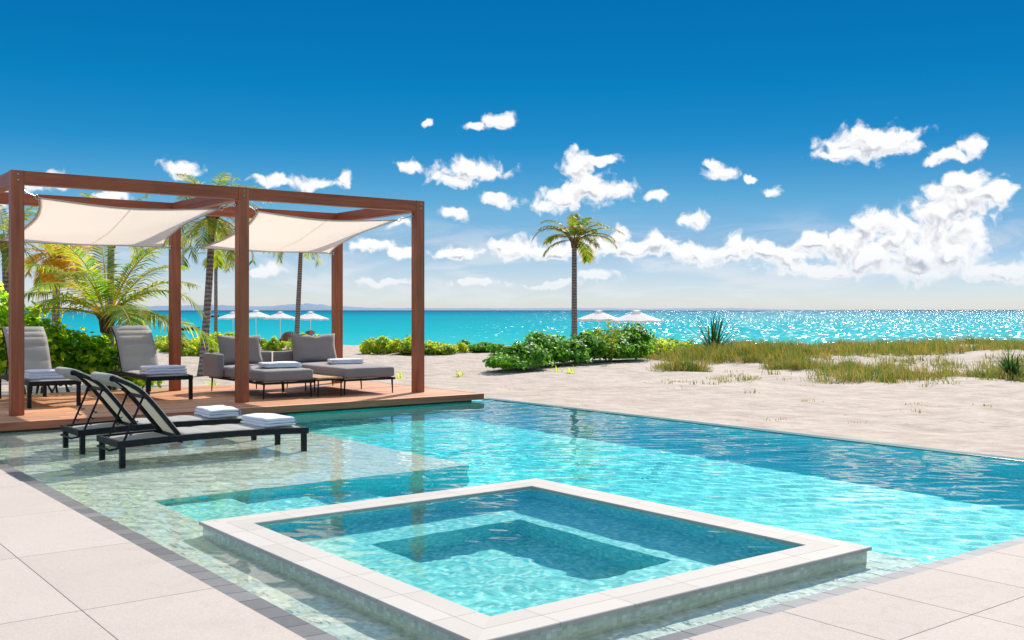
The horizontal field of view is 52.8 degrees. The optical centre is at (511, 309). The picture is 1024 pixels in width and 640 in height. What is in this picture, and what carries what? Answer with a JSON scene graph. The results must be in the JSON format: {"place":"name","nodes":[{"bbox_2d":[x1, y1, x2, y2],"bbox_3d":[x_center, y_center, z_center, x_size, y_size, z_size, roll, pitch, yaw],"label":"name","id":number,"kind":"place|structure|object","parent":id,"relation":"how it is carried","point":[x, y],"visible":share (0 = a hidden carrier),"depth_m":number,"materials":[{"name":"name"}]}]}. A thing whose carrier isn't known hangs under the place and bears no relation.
{"place":"outdoors","nodes":[
{"label":"outdoors","id":0,"kind":"place"},
{"bbox_2d":[279,331,293,341],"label":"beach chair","id":1,"kind":"object","parent":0,"point":[286,338],"visible":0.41,"depth_m":50.55,"materials":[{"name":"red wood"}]},
{"bbox_2d":[305,330,314,335],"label":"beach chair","id":2,"kind":"object","parent":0,"point":[309,332],"visible":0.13,"depth_m":49.66,"materials":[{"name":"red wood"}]},
{"bbox_2d":[81,303,791,309],"bbox_3d":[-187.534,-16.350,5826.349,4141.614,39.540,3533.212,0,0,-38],"label":"hills","id":3,"kind":"structure","parent":0,"point":[306,306],"depth_m":5363.65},
{"bbox_2d":[0,469,1023,639],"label":"terrace paving","id":4,"kind":"structure","parent":0,"point":[67,573],"depth_m":4.99,"materials":[{"name":"beige tile"}]},
{"bbox_2d":[0,0,1023,309],"label":"sky","id":5,"kind":"structure","parent":0,"point":[749,154],"materials":[{"name":"blue"}]},
{"bbox_2d":[1,344,1023,457],"bbox_3d":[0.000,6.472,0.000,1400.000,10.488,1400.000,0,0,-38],"label":"sand ground","id":6,"kind":"structure","parent":0,"point":[961,417],"depth_m":18.70,"materials":[{"name":"beige sand"}]},
{"bbox_2d":[0,281,29,369],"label":"sea grape bush","id":7,"kind":"object","parent":6,"relation":"on","point":[3,295],"visible":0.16,"depth_m":16.43,"materials":[{"name":"green plant"}]},
{"bbox_2d":[0,205,58,374],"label":"palm tree","id":8,"kind":"object","parent":6,"relation":"on","point":[4,248],"visible":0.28,"depth_m":23.88,"materials":[{"name":"green plant"}]},
{"bbox_2d":[0,301,83,393],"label":"sea grape bush","id":9,"kind":"object","parent":6,"relation":"on","point":[55,332],"visible":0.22,"depth_m":16.71,"materials":[{"name":"green plant"}]},
{"bbox_2d":[24,243,103,326],"bbox_3d":[-11.902,-0.161,26.958,2.200,3.820,2.248,0,0,-7],"label":"palm tree","id":10,"kind":"object","parent":6,"relation":"on","point":[56,262],"visible":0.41,"depth_m":26.77,"materials":[{"name":"green plant"}]},
{"bbox_2d":[47,324,117,392],"bbox_3d":[-7.430,0.903,17.344,1.720,1.338,1.304,0,0,-20],"label":"sea grape bush","id":11,"kind":"object","parent":6,"relation":"on","point":[90,349],"visible":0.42,"depth_m":17.09,"materials":[{"name":"green plant"}]},
{"bbox_2d":[57,192,155,314],"bbox_3d":[-9.916,-0.614,25.548,2.586,4.562,2.949,0,0,-38],"label":"palm tree","id":12,"kind":"object","parent":6,"relation":"on","point":[113,255],"visible":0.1,"depth_m":25.45,"materials":[{"name":"green plant"}]},
{"bbox_2d":[1,238,218,389],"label":"palm tree","id":13,"kind":"object","parent":6,"relation":"on","point":[115,311],"visible":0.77,"depth_m":17.90,"materials":[{"name":"green plant"}]},
{"bbox_2d":[80,344,165,389],"bbox_3d":[-6.635,1.064,17.530,1.114,1.012,1.349,0,0,34],"label":"sea grape bush","id":14,"kind":"object","parent":6,"relation":"on","point":[102,368],"visible":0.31,"depth_m":17.10,"materials":[{"name":"green plant"}]},
{"bbox_2d":[114,335,183,343],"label":"beach shrub","id":15,"kind":"object","parent":6,"relation":"on","point":[164,338],"visible":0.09,"depth_m":59.38,"materials":[{"name":"green plant"}]},
{"bbox_2d":[155,337,200,352],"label":"beach shrub","id":16,"kind":"object","parent":6,"relation":"on","point":[161,346],"visible":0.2,"depth_m":36.79,"materials":[{"name":"green plant"}]},
{"bbox_2d":[181,333,226,355],"bbox_3d":[-10.174,1.195,34.424,1.917,0.855,1.898,0,0,-8],"label":"beach shrub","id":17,"kind":"object","parent":6,"relation":"on","point":[191,350],"visible":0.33,"depth_m":34.14,"materials":[{"name":"green plant"}]},
{"bbox_2d":[145,172,269,375],"bbox_3d":[-6.999,-0.769,24.075,2.997,4.967,2.923,0,0,31],"label":"palm tree","id":18,"kind":"object","parent":6,"relation":"on","point":[209,236],"visible":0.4,"depth_m":23.92,"materials":[{"name":"green plant"}]},
{"bbox_2d":[195,249,231,332],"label":"palm tree","id":19,"kind":"object","parent":6,"relation":"on","point":[215,297],"visible":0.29,"depth_m":59.91,"materials":[{"name":"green plant"}]},
{"bbox_2d":[192,332,234,340],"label":"beach shrub","id":20,"kind":"object","parent":6,"relation":"on","point":[227,334],"visible":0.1,"depth_m":48.21,"materials":[{"name":"green plant"}]},
{"bbox_2d":[218,312,234,319],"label":"beach parasol","id":21,"kind":"object","parent":6,"relation":"on","point":[229,316],"visible":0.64,"depth_m":74.20,"materials":[{"name":"white fabric"}]},
{"bbox_2d":[0,381,483,432],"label":"timber deck","id":22,"kind":"structure","parent":6,"relation":"on","point":[50,411],"depth_m":14.95,"materials":[{"name":"brown wood"}]},
{"bbox_2d":[0,327,80,408],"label":"sun lounger","id":23,"kind":"object","parent":22,"relation":"on","point":[36,352],"visible":0.54,"depth_m":14.91,"materials":[{"name":"grey fabric"}]},
{"bbox_2d":[24,369,64,378],"bbox_3d":[-6.296,0.871,14.036,0.589,0.131,0.376,0,0,-36],"label":"towel","id":24,"kind":"object","parent":23,"relation":"on","point":[41,374],"visible":0.62,"depth_m":13.85,"materials":[{"name":"white fabric"}]},
{"bbox_2d":[107,325,192,398],"bbox_3d":[-5.481,0.774,15.546,0.668,1.052,1.949,0,0,-38],"label":"sun lounger","id":25,"kind":"object","parent":22,"relation":"on","point":[136,348],"visible":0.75,"depth_m":15.86,"materials":[{"name":"fabric"}]},
{"bbox_2d":[139,365,186,374],"bbox_3d":[-5.077,0.870,15.013,0.588,0.127,0.379,0,0,-40],"label":"towel","id":26,"kind":"object","parent":25,"relation":"on","point":[163,369],"visible":1,"depth_m":14.88,"materials":[{"name":"white fabric"}]},
{"bbox_2d":[0,170,423,415],"bbox_3d":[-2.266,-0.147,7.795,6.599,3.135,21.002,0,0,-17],"label":"pergola","id":27,"kind":"object","parent":22,"relation":"on","point":[16,198],"visible":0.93,"depth_m":14.70,"materials":[{"name":"brown wood"}]},
{"bbox_2d":[0,190,235,248],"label":"shade sail","id":28,"kind":"object","parent":27,"relation":"attached to","point":[53,221],"visible":1,"depth_m":14.39,"materials":[{"name":"white fabric"}]},
{"bbox_2d":[181,206,412,254],"bbox_3d":[-3.454,-1.232,16.456,2.814,0.551,2.656,0,0,-38],"label":"shade sail","id":29,"kind":"object","parent":27,"relation":"attached to","point":[270,232],"visible":0.95,"depth_m":16.18,"materials":[{"name":"white fabric"}]},
{"bbox_2d":[203,334,313,399],"bbox_3d":[-3.854,0.852,15.979,1.146,0.898,2.043,0,0,-38],"label":"daybed sofa","id":30,"kind":"object","parent":22,"relation":"on","point":[220,364],"visible":0.85,"depth_m":15.97,"materials":[{"name":"fabric"}]},
{"bbox_2d":[258,361,301,367],"bbox_3d":[-3.489,0.824,15.507,0.564,0.089,0.359,0,0,-34],"label":"towel","id":31,"kind":"object","parent":30,"relation":"on","point":[281,364],"visible":1,"depth_m":15.37,"materials":[{"name":"white fabric"}]},
{"bbox_2d":[283,374,342,396],"bbox_3d":[-3.091,1.155,15.937,0.425,0.290,1.240,0,0,-38],"label":"side table","id":32,"kind":"object","parent":22,"relation":"on","point":[320,377],"visible":0.52,"depth_m":15.51,"materials":[{"name":"brown wood"}]},
{"bbox_2d":[273,333,394,395],"bbox_3d":[-2.894,0.851,16.627,1.128,0.899,2.052,0,0,-38],"label":"daybed sofa","id":33,"kind":"object","parent":22,"relation":"on","point":[313,353],"visible":0.74,"depth_m":17.03,"materials":[{"name":"fabric"}]},
{"bbox_2d":[327,358,363,363],"bbox_3d":[-2.678,0.825,16.577,0.526,0.089,0.359,0,0,-28],"label":"towel","id":34,"kind":"object","parent":33,"relation":"on","point":[346,361],"visible":1,"depth_m":16.45,"materials":[{"name":"white fabric"}]},
{"bbox_2d":[249,310,269,317],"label":"beach parasol","id":35,"kind":"object","parent":6,"relation":"on","point":[255,314],"visible":0.63,"depth_m":74.31,"materials":[{"name":"white fabric"}]},
{"bbox_2d":[260,335,292,350],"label":"beach shrub","id":36,"kind":"object","parent":6,"relation":"on","point":[274,343],"visible":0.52,"depth_m":39.75,"materials":[{"name":"green plant"}]},
{"bbox_2d":[264,311,294,337],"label":"beach parasol","id":37,"kind":"object","parent":6,"relation":"on","point":[280,315],"visible":0.96,"depth_m":71.41,"materials":[{"name":"white fabric"}]},
{"bbox_2d":[272,252,330,334],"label":"palm tree","id":38,"kind":"object","parent":6,"relation":"on","point":[298,300],"visible":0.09,"depth_m":44.95,"materials":[{"name":"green plant"}]},
{"bbox_2d":[288,332,319,342],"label":"beach shrub","id":39,"kind":"object","parent":6,"relation":"on","point":[290,341],"visible":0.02,"depth_m":46.56,"materials":[{"name":"green plant"}]},
{"bbox_2d":[292,311,328,334],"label":"beach parasol","id":40,"kind":"object","parent":6,"relation":"on","point":[310,315],"visible":0.89,"depth_m":69.36,"materials":[{"name":"white fabric"}]},
{"bbox_2d":[359,338,398,353],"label":"beach shrub","id":41,"kind":"object","parent":6,"relation":"on","point":[383,347],"visible":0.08,"depth_m":36.12,"materials":[{"name":"green plant"}]},
{"bbox_2d":[359,335,424,354],"bbox_3d":[-4.121,1.219,36.057,2.250,0.742,2.278,0,0,36],"label":"beach shrub","id":42,"kind":"object","parent":6,"relation":"on","point":[403,346],"visible":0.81,"depth_m":35.51,"materials":[{"name":"green plant"}]},
{"bbox_2d":[410,340,468,354],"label":"beach shrub","id":43,"kind":"object","parent":6,"relation":"on","point":[430,347],"visible":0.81,"depth_m":35.71,"materials":[{"name":"green plant"}]},
{"bbox_2d":[457,339,505,353],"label":"beach shrub","id":44,"kind":"object","parent":6,"relation":"on","point":[485,347],"visible":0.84,"depth_m":36.65,"materials":[{"name":"green plant"}]},
{"bbox_2d":[482,322,656,369],"bbox_3d":[1.658,0.980,28.674,2.181,1.204,8.036,0,0,34],"label":"sea grape bush","id":45,"kind":"object","parent":6,"relation":"on","point":[539,349],"visible":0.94,"depth_m":27.71,"materials":[{"name":"green plant"}]},
{"bbox_2d":[532,212,624,337],"bbox_3d":[2.280,-1.014,38.109,3.030,5.301,2.824,0,0,-38],"label":"palm tree","id":46,"kind":"object","parent":6,"relation":"on","point":[575,227],"visible":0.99,"depth_m":37.92,"materials":[{"name":"green plant"}]},
{"bbox_2d":[577,310,616,320],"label":"beach parasol","id":47,"kind":"object","parent":6,"relation":"on","point":[598,315],"visible":0.88,"depth_m":55.26,"materials":[{"name":"white fabric"}]},
{"bbox_2d":[591,320,622,362],"bbox_3d":[2.634,0.856,29.247,0.940,1.265,1.612,0,0,2],"label":"sprouting plant","id":48,"kind":"object","parent":6,"relation":"on","point":[613,332],"visible":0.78,"depth_m":28.97,"materials":[{"name":"green plant"}]},
{"bbox_2d":[609,310,664,327],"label":"beach parasol","id":49,"kind":"object","parent":6,"relation":"on","point":[636,316],"visible":0.98,"depth_m":54.16,"materials":[{"name":"white fabric"}]},
{"bbox_2d":[638,337,699,356],"bbox_3d":[4.578,1.255,34.522,2.018,0.728,4.442,0,0,41],"label":"sea grape bush","id":50,"kind":"object","parent":6,"relation":"on","point":[661,344],"visible":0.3,"depth_m":34.39,"materials":[{"name":"green plant"}]},
{"bbox_2d":[669,338,703,349],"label":"sprouting plant","id":51,"kind":"object","parent":6,"relation":"on","point":[676,341],"visible":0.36,"depth_m":33.60,"materials":[{"name":"green plant"}]},
{"bbox_2d":[670,314,739,351],"bbox_3d":[6.414,0.914,33.074,2.882,1.848,2.267,0,0,37],"label":"sprouting plant","id":52,"kind":"object","parent":6,"relation":"on","point":[714,336],"visible":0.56,"depth_m":32.86,"materials":[{"name":"green plant"}]},
{"bbox_2d":[579,333,1023,423],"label":"dune grass","id":53,"kind":"structure","parent":6,"relation":"on","point":[793,358],"depth_m":29.03,"materials":[{"name":"green plant"}]},
{"bbox_2d":[991,347,1023,377],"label":"spiky plant","id":54,"kind":"object","parent":6,"relation":"on","point":[1006,365],"visible":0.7,"depth_m":22.40,"materials":[{"name":"green plant"}]},
{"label":"pool basin","id":55,"kind":"structure","parent":6,"relation":"in","visible":0},
{"bbox_2d":[55,367,256,452],"bbox_3d":[-3.781,1.070,11.069,1.972,0.960,0.668,0,0,-38],"label":"sun lounger","id":56,"kind":"object","parent":55,"relation":"on","point":[107,398],"visible":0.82,"depth_m":10.73,"materials":[{"name":"grey"}]},
{"bbox_2d":[194,405,240,417],"bbox_3d":[-3.272,1.127,11.464,0.362,0.106,0.568,0,0,-34],"label":"towel","id":57,"kind":"object","parent":56,"relation":"on","point":[217,411],"visible":1,"depth_m":11.28,"materials":[{"name":"white fabric"}]},
{"bbox_2d":[91,372,308,465],"bbox_3d":[-3.052,1.070,10.191,1.972,0.960,0.668,0,0,-38],"label":"sun lounger","id":58,"kind":"object","parent":55,"relation":"on","point":[166,430],"visible":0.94,"depth_m":9.89,"materials":[{"name":"fabric"}]},
{"bbox_2d":[240,413,295,427],"bbox_3d":[-2.506,1.130,10.609,0.356,0.104,0.564,0,0,-41],"label":"towel","id":59,"kind":"object","parent":58,"relation":"on","point":[265,420],"visible":1,"depth_m":10.46,"materials":[{"name":"white fabric"}]},
{"bbox_2d":[0,400,1023,639],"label":"pool water","id":60,"kind":"structure","parent":55,"relation":"in","point":[896,509],"depth_m":8.63,"materials":[{"name":"teal liquid"}]},
{"bbox_2d":[0,461,1023,639],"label":"pool gutter","id":61,"kind":"object","parent":55,"relation":"on","point":[287,620],"visible":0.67,"depth_m":5.36,"materials":[{"name":"stone"}]},
{"bbox_2d":[199,478,871,639],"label":"hot tub","id":62,"kind":"object","parent":55,"relation":"on","point":[534,559],"visible":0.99,"depth_m":5.80,"materials":[{"name":"blue liquid"}]},
{"bbox_2d":[484,398,1023,461],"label":"infinity edge","id":63,"kind":"object","parent":55,"relation":"on","point":[852,440],"visible":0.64,"depth_m":11.81,"materials":[{"name":"grey stone"}]},
{"bbox_2d":[24,310,1023,345],"bbox_3d":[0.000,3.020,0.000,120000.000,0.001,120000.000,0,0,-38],"label":"sea","id":64,"kind":"structure","parent":0,"point":[505,327],"depth_m":211.56,"materials":[{"name":"liquid"}]},
{"bbox_2d":[181,326,199,330],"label":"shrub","id":65,"kind":"object","parent":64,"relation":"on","point":[182,329],"visible":0.25,"depth_m":149.67,"materials":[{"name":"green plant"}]}
]}

